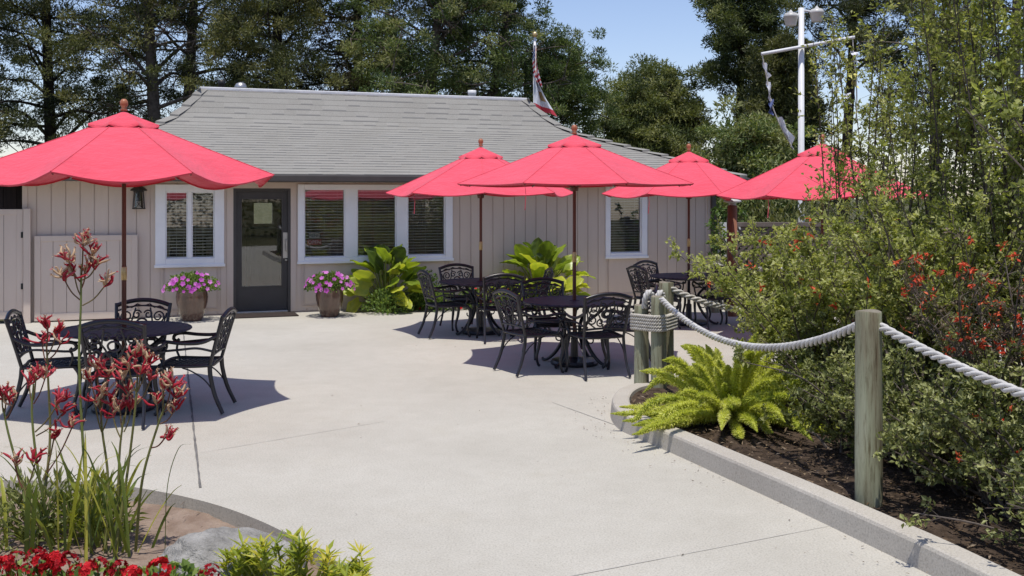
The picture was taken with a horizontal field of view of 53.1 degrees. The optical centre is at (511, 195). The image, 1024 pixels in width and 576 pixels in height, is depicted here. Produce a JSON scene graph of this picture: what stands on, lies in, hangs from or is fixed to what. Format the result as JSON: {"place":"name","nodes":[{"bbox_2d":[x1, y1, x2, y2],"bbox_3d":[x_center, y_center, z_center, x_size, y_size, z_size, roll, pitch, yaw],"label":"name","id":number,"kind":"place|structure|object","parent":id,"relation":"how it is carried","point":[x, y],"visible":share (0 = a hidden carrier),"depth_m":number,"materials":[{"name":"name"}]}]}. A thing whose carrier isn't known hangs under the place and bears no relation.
{"place":"outdoors","nodes":[
{"label":"outdoors","id":0,"kind":"place"},
{"bbox_2d":[0,492,321,575],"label":"soil bed","id":1,"kind":"object","parent":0,"point":[178,525],"visible":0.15,"depth_m":6.11,"materials":[{"name":"brown soil"}]},
{"bbox_2d":[0,546,75,575],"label":"geranium","id":2,"kind":"object","parent":1,"relation":"on","point":[9,563],"visible":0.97,"depth_m":4.67,"materials":[{"name":"red plant"}]},
{"bbox_2d":[0,314,103,554],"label":"kangaroo paw","id":3,"kind":"object","parent":1,"relation":"on","point":[38,373],"visible":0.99,"depth_m":5.83,"materials":[{"name":"red plant"}]},
{"bbox_2d":[0,465,114,561],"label":"bedding plant","id":4,"kind":"object","parent":1,"relation":"on","point":[13,494],"visible":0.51,"depth_m":5.94,"materials":[{"name":"green plant"}]},
{"bbox_2d":[0,227,146,558],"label":"kangaroo paw","id":5,"kind":"object","parent":1,"relation":"on","point":[69,269],"visible":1,"depth_m":5.79,"materials":[{"name":"red plant"}]},
{"bbox_2d":[37,466,149,549],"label":"bedding plant","id":6,"kind":"object","parent":1,"relation":"on","point":[79,520],"visible":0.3,"depth_m":6.06,"materials":[{"name":"green plant"}]},
{"bbox_2d":[46,550,142,575],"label":"geranium","id":7,"kind":"object","parent":1,"relation":"on","point":[91,567],"visible":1,"depth_m":4.69,"materials":[{"name":"red plant"}]},
{"bbox_2d":[58,338,190,564],"bbox_3d":[-2.242,1.401,5.741,0.869,1.222,0.569,0,0,35],"label":"kangaroo paw","id":8,"kind":"object","parent":1,"relation":"on","point":[117,532],"visible":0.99,"depth_m":5.78,"materials":[{"name":"red plant"}]},
{"bbox_2d":[127,555,219,575],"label":"geranium","id":9,"kind":"object","parent":1,"relation":"on","point":[151,568],"visible":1,"depth_m":4.78,"materials":[{"name":"red plant"}]},
{"bbox_2d":[156,526,305,575],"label":"boulder","id":10,"kind":"object","parent":1,"relation":"on","point":[198,549],"visible":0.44,"depth_m":5.16,"materials":[{"name":"stone"}]},
{"bbox_2d":[213,526,374,575],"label":"lime leaved shrub","id":11,"kind":"object","parent":1,"relation":"on","point":[246,561],"visible":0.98,"depth_m":4.92,"materials":[{"name":"green plant"}]},
{"bbox_2d":[0,297,1023,575],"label":"patio","id":12,"kind":"structure","parent":0,"point":[460,457],"depth_m":7.53,"materials":[{"name":"concrete"}]},
{"bbox_2d":[23,208,30,322],"bbox_3d":[-7.371,1.060,15.566,0.100,1.740,0.100,0,0,-20],"label":"gate post","id":13,"kind":"object","parent":12,"relation":"on","point":[27,265],"visible":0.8,"depth_m":15.52,"materials":[{"name":"paint"}]},
{"bbox_2d":[0,209,22,318],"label":"board gate","id":14,"kind":"structure","parent":13,"relation":"attached to","point":[11,258],"depth_m":15.49,"materials":[{"name":"paint"}]},
{"bbox_2d":[3,309,88,418],"bbox_3d":[-4.148,1.468,9.159,0.641,0.928,0.625,0,0,-14],"label":"patio chair","id":15,"kind":"object","parent":12,"relation":"on","point":[18,343],"visible":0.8,"depth_m":8.98,"materials":[{"name":"black metal"}]},
{"bbox_2d":[34,235,137,320],"bbox_3d":[-6.586,1.260,15.862,1.478,1.300,0.044,0,0,-20],"label":"screen panel","id":16,"kind":"object","parent":12,"relation":"on","point":[55,298],"visible":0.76,"depth_m":15.82,"materials":[{"name":"paint"}]},
{"bbox_2d":[77,318,167,429],"bbox_3d":[-3.302,1.468,8.706,0.625,0.928,0.641,0,0,-3],"label":"patio chair","id":17,"kind":"object","parent":12,"relation":"on","point":[90,347],"visible":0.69,"depth_m":8.46,"materials":[{"name":"black metal"}]},
{"bbox_2d":[57,321,191,416],"bbox_3d":[-3.505,1.559,9.250,1.182,0.733,1.182,0,0,-6],"label":"round table","id":18,"kind":"object","parent":12,"relation":"on","point":[161,329],"visible":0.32,"depth_m":9.15,"materials":[{"name":"black metal"}]},
{"bbox_2d":[93,298,171,399],"bbox_3d":[-3.627,1.468,9.814,0.625,0.928,0.641,0,0,-2],"label":"patio chair","id":19,"kind":"object","parent":12,"relation":"on","point":[166,316],"visible":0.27,"depth_m":10.07,"materials":[{"name":"black metal"}]},
{"bbox_2d":[0,99,274,414],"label":"patio umbrella","id":20,"kind":"object","parent":12,"relation":"on","point":[123,149],"visible":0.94,"depth_m":8.69,"materials":[{"name":"red fabric"}]},
{"bbox_2d":[176,287,207,321],"bbox_3d":[-4.953,1.675,15.850,0.484,0.501,0.484,0,0,0],"label":"glazed pot","id":21,"kind":"object","parent":12,"relation":"on","point":[191,307],"visible":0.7,"depth_m":15.67,"materials":[{"name":"brown ceramic"}]},
{"bbox_2d":[161,271,219,293],"bbox_3d":[-4.949,1.318,15.852,0.928,0.353,0.918,0,0,0],"label":"petunia","id":22,"kind":"object","parent":21,"relation":"on","point":[189,284],"visible":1,"depth_m":15.64,"materials":[{"name":"pink plant"}]},
{"bbox_2d":[152,307,237,415],"bbox_3d":[-2.851,1.468,9.253,0.641,0.928,0.625,0,0,-3],"label":"patio chair","id":23,"kind":"object","parent":12,"relation":"on","point":[212,359],"visible":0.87,"depth_m":9.17,"materials":[{"name":"black metal"}]},
{"bbox_2d":[235,312,298,317],"bbox_3d":[-3.980,1.918,16.510,0.999,0.016,0.530,0,0,-20],"label":"door mat","id":24,"kind":"object","parent":12,"relation":"on","point":[260,315],"depth_m":16.50,"materials":[{"name":"grey rubber"}]},
{"bbox_2d":[316,288,343,316],"bbox_3d":[-2.921,1.696,16.400,0.443,0.461,0.443,0,0,0],"label":"glazed pot","id":25,"kind":"object","parent":12,"relation":"on","point":[329,304],"visible":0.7,"depth_m":16.24,"materials":[{"name":"brown ceramic"}]},
{"bbox_2d":[304,270,355,292],"bbox_3d":[-2.920,1.365,16.396,0.840,0.363,0.862,0,0,0],"label":"petunia","id":26,"kind":"object","parent":25,"relation":"on","point":[324,280],"visible":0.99,"depth_m":16.23,"materials":[{"name":"pink plant"}]},
{"bbox_2d":[343,244,426,312],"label":"broad leaved plant","id":27,"kind":"object","parent":12,"relation":"on","point":[396,257],"visible":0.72,"depth_m":17.00,"materials":[{"name":"green plant"}]},
{"bbox_2d":[22,80,749,321],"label":"cafe building","id":28,"kind":"structure","parent":12,"relation":"on","point":[339,164],"depth_m":18.39,"materials":[{"name":"paint"}]},
{"bbox_2d":[154,184,224,267],"bbox_3d":[-5.177,0.478,16.464,1.085,1.327,0.156,0,0,-20],"label":"window","id":29,"kind":"structure","parent":28,"relation":"in","point":[162,260],"depth_m":16.42,"materials":[{"name":"white paint"}]},
{"bbox_2d":[236,191,287,310],"bbox_3d":[-4.103,0.902,16.861,0.855,1.965,0.116,0,0,-20],"label":"door","id":30,"kind":"structure","parent":28,"relation":"in","point":[248,298],"depth_m":16.87,"materials":[{"name":"paint"}]},
{"bbox_2d":[297,184,453,263],"bbox_3d":[-2.312,0.468,17.504,2.706,1.327,0.156,0,0,-20],"label":"window","id":31,"kind":"structure","parent":28,"relation":"in","point":[350,194],"depth_m":17.39,"materials":[{"name":"white paint"}]},
{"bbox_2d":[532,32,537,102],"bbox_3d":[0.534,-0.914,24.000,0.140,5.888,0.140,0,0,0],"label":"flagpole","id":32,"kind":"object","parent":28,"relation":"on","point":[534,34],"visible":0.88,"depth_m":23.98,"materials":[{"name":"paint"}]},
{"bbox_2d":[533,74,556,115],"bbox_3d":[0.776,-2.355,23.920,0.579,1.009,0.200,0,0,0],"label":"state flag","id":33,"kind":"object","parent":32,"relation":"attached to","point":[541,103],"visible":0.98,"depth_m":23.90,"materials":[{"name":"white fabric"}]},
{"bbox_2d":[605,186,648,258],"bbox_3d":[2.119,0.486,19.113,0.890,1.352,0.156,0,0,-20],"label":"window","id":34,"kind":"structure","parent":28,"relation":"in","point":[643,201],"depth_m":19.16,"materials":[{"name":"white paint"}]},
{"bbox_2d":[360,286,414,314],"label":"bedding plant","id":35,"kind":"object","parent":12,"relation":"on","point":[388,308],"visible":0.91,"depth_m":16.81,"materials":[{"name":"green plant"}]},
{"bbox_2d":[417,269,471,338],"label":"patio chair","id":36,"kind":"object","parent":12,"relation":"on","point":[435,303],"visible":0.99,"depth_m":13.97,"materials":[{"name":"black metal"}]},
{"bbox_2d":[438,263,485,330],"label":"patio chair","id":37,"kind":"object","parent":12,"relation":"on","point":[458,299],"visible":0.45,"depth_m":15.18,"materials":[{"name":"black metal"}]},
{"bbox_2d":[386,139,572,334],"bbox_3d":[-0.439,0.558,14.400,2.462,2.732,2.462,0,0,18],"label":"patio umbrella","id":38,"kind":"object","parent":12,"relation":"on","point":[443,181],"visible":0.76,"depth_m":13.94,"materials":[{"name":"red fabric"}]},
{"bbox_2d":[439,278,520,335],"bbox_3d":[-0.439,1.559,14.400,1.182,0.733,1.182,0,0,-11],"label":"round table","id":39,"kind":"object","parent":12,"relation":"on","point":[466,283],"visible":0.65,"depth_m":14.27,"materials":[{"name":"black metal"}]},
{"bbox_2d":[474,273,524,343],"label":"patio chair","id":40,"kind":"object","parent":12,"relation":"on","point":[484,308],"visible":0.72,"depth_m":13.42,"materials":[{"name":"black metal"}]},
{"bbox_2d":[492,289,564,376],"bbox_3d":[0.178,1.468,11.227,0.641,0.928,0.625,0,0,-30],"label":"patio chair","id":41,"kind":"object","parent":12,"relation":"on","point":[533,331],"visible":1,"depth_m":11.14,"materials":[{"name":"black metal"}]},
{"bbox_2d":[505,267,553,336],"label":"patio chair","id":42,"kind":"object","parent":12,"relation":"on","point":[547,270],"visible":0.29,"depth_m":14.30,"materials":[{"name":"black metal"}]},
{"bbox_2d":[487,237,595,299],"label":"broad leaved plant","id":43,"kind":"object","parent":12,"relation":"on","point":[545,253],"visible":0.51,"depth_m":17.86,"materials":[{"name":"green plant"}]},
{"bbox_2d":[520,277,578,359],"bbox_3d":[0.445,1.468,12.373,0.625,0.928,0.641,0,0,-14],"label":"patio chair","id":44,"kind":"object","parent":12,"relation":"on","point":[545,324],"visible":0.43,"depth_m":12.57,"materials":[{"name":"black metal"}]},
{"bbox_2d":[523,295,625,368],"bbox_3d":[0.716,1.559,11.750,1.182,0.733,1.182,0,0,-29],"label":"round table","id":45,"kind":"object","parent":12,"relation":"on","point":[560,301],"visible":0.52,"depth_m":11.65,"materials":[{"name":"black metal"}]},
{"bbox_2d":[457,125,693,367],"bbox_3d":[0.716,0.553,11.750,2.643,2.742,2.643,0,0,0],"label":"patio umbrella","id":46,"kind":"object","parent":12,"relation":"on","point":[574,163],"visible":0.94,"depth_m":11.15,"materials":[{"name":"red fabric"}]},
{"bbox_2d":[563,292,632,380],"bbox_3d":[0.920,1.468,11.008,0.625,0.928,0.641,0,0,-18],"label":"patio chair","id":47,"kind":"object","parent":12,"relation":"on","point":[590,334],"visible":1,"depth_m":10.81,"materials":[{"name":"black metal"}]},
{"bbox_2d":[600,284,657,368],"bbox_3d":[1.340,1.468,11.644,0.641,0.928,0.625,0,0,8],"label":"patio chair","id":48,"kind":"object","parent":12,"relation":"on","point":[628,329],"visible":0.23,"depth_m":11.43,"materials":[{"name":"black metal"}]},
{"bbox_2d":[626,265,681,328],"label":"patio chair","id":49,"kind":"object","parent":12,"relation":"on","point":[646,283],"visible":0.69,"depth_m":14.86,"materials":[{"name":"black metal"}]},
{"bbox_2d":[633,260,686,314],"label":"patio chair","id":50,"kind":"object","parent":12,"relation":"on","point":[656,270],"visible":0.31,"depth_m":15.98,"materials":[{"name":"black metal"}]},
{"bbox_2d":[602,144,746,325],"bbox_3d":[2.659,0.568,15.400,2.499,2.712,2.499,0,0,-33],"label":"patio umbrella","id":51,"kind":"object","parent":12,"relation":"on","point":[704,176],"visible":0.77,"depth_m":14.84,"materials":[{"name":"red fabric"}]},
{"bbox_2d":[649,273,726,326],"bbox_3d":[2.659,1.559,15.400,1.182,0.733,1.182,0,0,38],"label":"round table","id":52,"kind":"object","parent":12,"relation":"on","point":[674,276],"visible":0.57,"depth_m":15.27,"materials":[{"name":"black metal"}]},
{"bbox_2d":[692,266,741,329],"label":"patio chair","id":53,"kind":"object","parent":12,"relation":"on","point":[711,297],"visible":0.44,"depth_m":14.89,"materials":[{"name":"black metal"}]},
{"bbox_2d":[723,199,740,316],"bbox_3d":[3.540,1.008,16.450,0.290,1.945,0.286,0,0,0],"label":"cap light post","id":54,"kind":"object","parent":12,"relation":"on","point":[732,217],"visible":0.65,"depth_m":16.39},
{"bbox_2d":[610,362,1022,575],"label":"kerb","id":55,"kind":"structure","parent":12,"relation":"on","point":[925,551],"depth_m":6.11,"materials":[{"name":"concrete"}]},
{"bbox_2d":[716,134,927,255],"bbox_3d":[4.153,0.548,13.700,2.628,2.752,2.628,0,0,-23],"label":"patio umbrella","id":56,"kind":"object","parent":12,"relation":"on","point":[788,180],"visible":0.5,"depth_m":13.18,"materials":[{"name":"red fabric"}]},
{"bbox_2d":[0,199,1023,322],"bbox_3d":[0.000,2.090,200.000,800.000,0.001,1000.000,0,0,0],"label":"ground","id":57,"kind":"structure","parent":0,"point":[262,213],"depth_m":122.30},
{"bbox_2d":[0,186,21,208],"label":"board wall","id":58,"kind":"structure","parent":57,"relation":"on","point":[10,197],"depth_m":16.65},
{"bbox_2d":[0,0,183,156],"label":"pine tree","id":59,"kind":"object","parent":57,"relation":"on","point":[47,29],"visible":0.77,"depth_m":28.23,"materials":[{"name":"green plant"}]},
{"bbox_2d":[50,0,274,121],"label":"pine tree","id":60,"kind":"object","parent":57,"relation":"on","point":[151,71],"visible":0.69,"depth_m":27.70,"materials":[{"name":"green plant"}]},
{"bbox_2d":[94,0,271,118],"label":"pine tree","id":61,"kind":"object","parent":57,"relation":"on","point":[189,25],"visible":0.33,"depth_m":29.31,"materials":[{"name":"green plant"}]},
{"bbox_2d":[173,0,386,103],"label":"pine tree","id":62,"kind":"object","parent":57,"relation":"on","point":[279,58],"visible":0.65,"depth_m":25.97,"materials":[{"name":"green plant"}]},
{"bbox_2d":[249,0,428,92],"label":"cypress tree","id":63,"kind":"object","parent":57,"relation":"on","point":[351,17],"visible":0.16,"depth_m":28.11,"materials":[{"name":"green plant"}]},
{"bbox_2d":[307,0,543,96],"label":"cypress tree","id":64,"kind":"object","parent":57,"relation":"on","point":[459,31],"visible":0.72,"depth_m":26.29,"materials":[{"name":"green plant"}]},
{"bbox_2d":[415,0,593,115],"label":"cypress tree","id":65,"kind":"object","parent":57,"relation":"on","point":[517,20],"visible":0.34,"depth_m":27.94,"materials":[{"name":"green plant"}]},
{"bbox_2d":[473,12,625,136],"bbox_3d":[0.949,-1.692,30.441,4.770,7.560,7.163,0,0,-19],"label":"cypress tree","id":66,"kind":"object","parent":57,"relation":"on","point":[557,63],"visible":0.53,"depth_m":29.98,"materials":[{"name":"green plant"}]},
{"bbox_2d":[555,52,720,163],"bbox_3d":[5.050,-1.686,37.958,5.690,7.558,6.264,0,0,30],"label":"pine tree","id":67,"kind":"object","parent":57,"relation":"on","point":[658,113],"visible":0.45,"depth_m":36.76,"materials":[{"name":"green plant"}]},
{"bbox_2d":[688,0,819,107],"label":"pine tree","id":68,"kind":"object","parent":57,"relation":"on","point":[740,23],"visible":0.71,"depth_m":37.31,"materials":[{"name":"green plant"}]},
{"bbox_2d":[684,92,830,267],"bbox_3d":[5.643,-0.066,25.095,4.209,4.803,3.437,0,0,36],"label":"garden tree","id":69,"kind":"object","parent":57,"relation":"on","point":[752,148],"visible":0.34,"depth_m":24.30,"materials":[{"name":"green wood"}]},
{"bbox_2d":[698,198,870,298],"bbox_3d":[5.308,1.013,19.284,3.582,2.212,3.544,0,0,0],"label":"hedge bush","id":70,"kind":"object","parent":57,"relation":"on","point":[797,213],"visible":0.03,"depth_m":19.23,"materials":[{"name":"green plant"}]},
{"bbox_2d":[729,32,864,215],"bbox_3d":[9.788,-1.866,36.318,5.400,7.911,5.060,0,0,0],"label":"pine tree","id":71,"kind":"object","parent":57,"relation":"on","point":[782,67],"visible":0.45,"depth_m":35.18,"materials":[{"name":"green plant"}]},
{"bbox_2d":[761,6,854,221],"bbox_3d":[5.750,-0.846,20.000,1.824,5.751,0.286,0,0,0],"label":"lamp post","id":72,"kind":"object","parent":57,"relation":"on","point":[791,17],"visible":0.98,"depth_m":19.94,"materials":[{"name":"paint"}]},
{"bbox_2d":[762,56,794,149],"bbox_3d":[5.169,-1.810,19.880,0.626,1.826,0.180,0,0,0],"label":"signal flag line","id":73,"kind":"object","parent":72,"relation":"hanging from","point":[781,122],"visible":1,"depth_m":19.89,"materials":[{"name":"fabric"}]},
{"bbox_2d":[737,218,931,306],"bbox_3d":[5.450,1.230,17.601,3.500,1.700,0.101,0,0,0],"label":"lattice fence","id":74,"kind":"object","parent":57,"relation":"on","point":[762,225],"visible":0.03,"depth_m":17.60,"materials":[{"name":"brown wood"}]},
{"bbox_2d":[705,201,749,304],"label":"climbing plant","id":75,"kind":"object","parent":74,"relation":"attached to","point":[712,223],"visible":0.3,"depth_m":17.90,"materials":[{"name":"green plant"}]},
{"bbox_2d":[775,0,928,254],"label":"pine tree","id":76,"kind":"object","parent":57,"relation":"on","point":[846,7],"visible":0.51,"depth_m":32.77,"materials":[{"name":"green plant"}]},
{"bbox_2d":[710,107,1023,241],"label":"distant woods","id":77,"kind":"object","parent":57,"relation":"on","point":[716,113],"visible":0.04,"depth_m":43.38,"materials":[{"name":"green wood"}]},
{"bbox_2d":[838,0,1023,221],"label":"pine tree","id":78,"kind":"object","parent":57,"relation":"on","point":[902,9],"visible":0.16,"depth_m":30.70,"materials":[{"name":"green plant"}]},
{"bbox_2d":[915,0,1023,250],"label":"pine tree","id":79,"kind":"object","parent":57,"relation":"on","point":[1014,9],"visible":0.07,"depth_m":28.85,"materials":[{"name":"green plant"}]},
{"bbox_2d":[0,0,1023,198],"label":"sky","id":80,"kind":"structure","parent":0,"point":[671,29],"materials":[{"name":"blue"}]},
{"bbox_2d":[630,382,1023,575],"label":"planting soil","id":81,"kind":"structure","parent":0,"point":[998,552],"depth_m":6.46,"materials":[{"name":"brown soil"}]},
{"bbox_2d":[634,304,648,383],"bbox_3d":[1.246,1.472,9.862,0.146,0.857,0.144,0,0,-5],"label":"rope post","id":82,"kind":"object","parent":81,"relation":"on","point":[641,350],"visible":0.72,"depth_m":9.80,"materials":[{"name":"grey wood"}]},
{"bbox_2d":[651,295,666,388],"bbox_3d":[1.393,1.424,9.722,0.150,0.952,0.152,0,0,3],"label":"rope post","id":83,"kind":"object","parent":81,"relation":"on","point":[658,346],"visible":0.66,"depth_m":9.66,"materials":[{"name":"grey wood"}]},
{"bbox_2d":[630,309,677,331],"bbox_3d":[1.368,1.193,9.810,0.469,0.189,0.401,0,0,0],"label":"rope lashing","id":84,"kind":"object","parent":83,"relation":"attached to","point":[655,323],"visible":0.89,"depth_m":9.69,"materials":[{"name":"white fabric"}]},
{"bbox_2d":[659,281,673,384],"bbox_3d":[1.492,1.364,9.901,0.150,1.072,0.147,0,0,24],"label":"rope post","id":85,"kind":"object","parent":81,"relation":"on","point":[665,286],"visible":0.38,"depth_m":9.84,"materials":[{"name":"grey wood"}]},
{"bbox_2d":[671,287,756,311],"bbox_3d":[2.386,1.006,9.895,1.754,0.286,0.060,0,0,-2],"label":"rope","id":86,"kind":"object","parent":85,"relation":"attached to","point":[687,295],"visible":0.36,"depth_m":9.86,"materials":[{"name":"white fabric"}]},
{"bbox_2d":[610,332,844,442],"bbox_3d":[1.727,1.476,8.244,1.860,0.727,1.941,0,0,35],"label":"foxtail fern","id":87,"kind":"object","parent":81,"relation":"on","point":[714,387],"visible":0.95,"depth_m":8.11,"materials":[{"name":"green plant"}]},
{"bbox_2d":[705,216,860,380],"bbox_3d":[2.781,1.006,9.569,1.523,1.648,1.626,0,0,-40],"label":"flowering shrub","id":88,"kind":"object","parent":81,"relation":"on","point":[766,260],"visible":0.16,"depth_m":9.54,"materials":[{"name":"green plant"}]},
{"bbox_2d":[664,202,999,405],"bbox_3d":[2.873,0.937,8.869,2.677,1.788,2.471,0,0,39],"label":"flowering shrub","id":89,"kind":"object","parent":81,"relation":"on","point":[791,296],"visible":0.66,"depth_m":8.72,"materials":[{"name":"green plant"}]},
{"bbox_2d":[788,29,902,325],"bbox_3d":[3.388,0.024,10.428,0.998,3.595,1.393,0,0,41],"label":"tall shrub","id":90,"kind":"object","parent":81,"relation":"on","point":[832,103],"visible":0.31,"depth_m":10.38,"materials":[{"name":"green plant"}]},
{"bbox_2d":[752,306,979,426],"bbox_3d":[2.862,1.371,8.242,1.635,0.964,1.638,0,0,21],"label":"shrub","id":91,"kind":"object","parent":81,"relation":"on","point":[809,366],"visible":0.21,"depth_m":8.05,"materials":[{"name":"green plant"}]},
{"bbox_2d":[855,309,882,507],"bbox_3d":[2.130,1.292,6.119,0.159,1.217,0.162,0,0,44],"label":"rope post","id":92,"kind":"object","parent":81,"relation":"on","point":[868,411],"visible":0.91,"depth_m":6.05,"materials":[{"name":"grey wood"}]},
{"bbox_2d":[659,297,854,351],"bbox_3d":[1.743,0.969,7.889,0.059,0.426,3.584,0,0,-11],"label":"rope","id":93,"kind":"object","parent":92,"relation":"attached to","point":[833,335],"visible":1,"depth_m":7.37,"materials":[{"name":"white fabric"}]},
{"bbox_2d":[879,323,1023,400],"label":"rope","id":94,"kind":"object","parent":92,"relation":"attached to","point":[933,354],"visible":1,"depth_m":5.51,"materials":[{"name":"white fabric"}]},
{"bbox_2d":[801,0,937,343],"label":"tall shrub","id":95,"kind":"object","parent":81,"relation":"on","point":[876,89],"visible":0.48,"depth_m":9.99,"materials":[{"name":"green plant"}]},
{"bbox_2d":[758,362,990,472],"bbox_3d":[2.520,1.509,7.147,1.390,0.731,1.681,0,0,0],"label":"shrub","id":96,"kind":"object","parent":81,"relation":"on","point":[834,434],"visible":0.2,"depth_m":7.25,"materials":[{"name":"green plant"}]},
{"bbox_2d":[732,318,1022,470],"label":"shrub","id":97,"kind":"object","parent":81,"relation":"on","point":[894,370],"visible":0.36,"depth_m":6.91,"materials":[{"name":"green plant"}]},
{"bbox_2d":[787,198,987,401],"bbox_3d":[3.088,0.915,8.438,1.579,1.826,2.177,0,0,32],"label":"flowering shrub","id":98,"kind":"object","parent":81,"relation":"on","point":[882,284],"visible":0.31,"depth_m":7.93,"materials":[{"name":"green plant"}]},
{"bbox_2d":[802,135,1023,400],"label":"flowering shrub","id":99,"kind":"object","parent":81,"relation":"on","point":[928,241],"visible":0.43,"depth_m":7.69,"materials":[{"name":"green plant"}]},
{"bbox_2d":[831,352,1023,502],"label":"shrub","id":100,"kind":"object","parent":81,"relation":"on","point":[892,426],"visible":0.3,"depth_m":6.12,"materials":[{"name":"green plant"}]},
{"bbox_2d":[876,0,1015,344],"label":"tall shrub","id":101,"kind":"object","parent":81,"relation":"on","point":[917,187],"visible":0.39,"depth_m":9.01,"materials":[{"name":"green plant"}]},
{"bbox_2d":[871,380,1023,518],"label":"shrub","id":102,"kind":"object","parent":81,"relation":"on","point":[1001,424],"visible":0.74,"depth_m":5.82,"materials":[{"name":"green plant"}]},
{"bbox_2d":[883,336,1023,496],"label":"shrub","id":103,"kind":"object","parent":81,"relation":"on","point":[929,428],"visible":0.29,"depth_m":6.29,"materials":[{"name":"green plant"}]},
{"bbox_2d":[888,225,1023,416],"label":"red flowered bush","id":104,"kind":"object","parent":81,"relation":"on","point":[966,326],"visible":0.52,"depth_m":6.77,"materials":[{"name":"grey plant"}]},
{"bbox_2d":[899,460,1023,546],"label":"shrub","id":105,"kind":"object","parent":81,"relation":"on","point":[1018,490],"visible":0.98,"depth_m":5.26,"materials":[{"name":"green plant"}]},
{"bbox_2d":[901,0,1023,373],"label":"tall shrub","id":106,"kind":"object","parent":81,"relation":"on","point":[948,130],"visible":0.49,"depth_m":8.36,"materials":[{"name":"green plant"}]},
{"bbox_2d":[923,0,1023,378],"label":"tall shrub","id":107,"kind":"object","parent":81,"relation":"on","point":[997,216],"visible":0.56,"depth_m":8.03,"materials":[{"name":"green plant"}]},
{"bbox_2d":[964,61,1023,194],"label":"flowering shrub","id":108,"kind":"object","parent":81,"relation":"on","point":[1013,110],"visible":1,"depth_m":5.32,"materials":[{"name":"green plant"}]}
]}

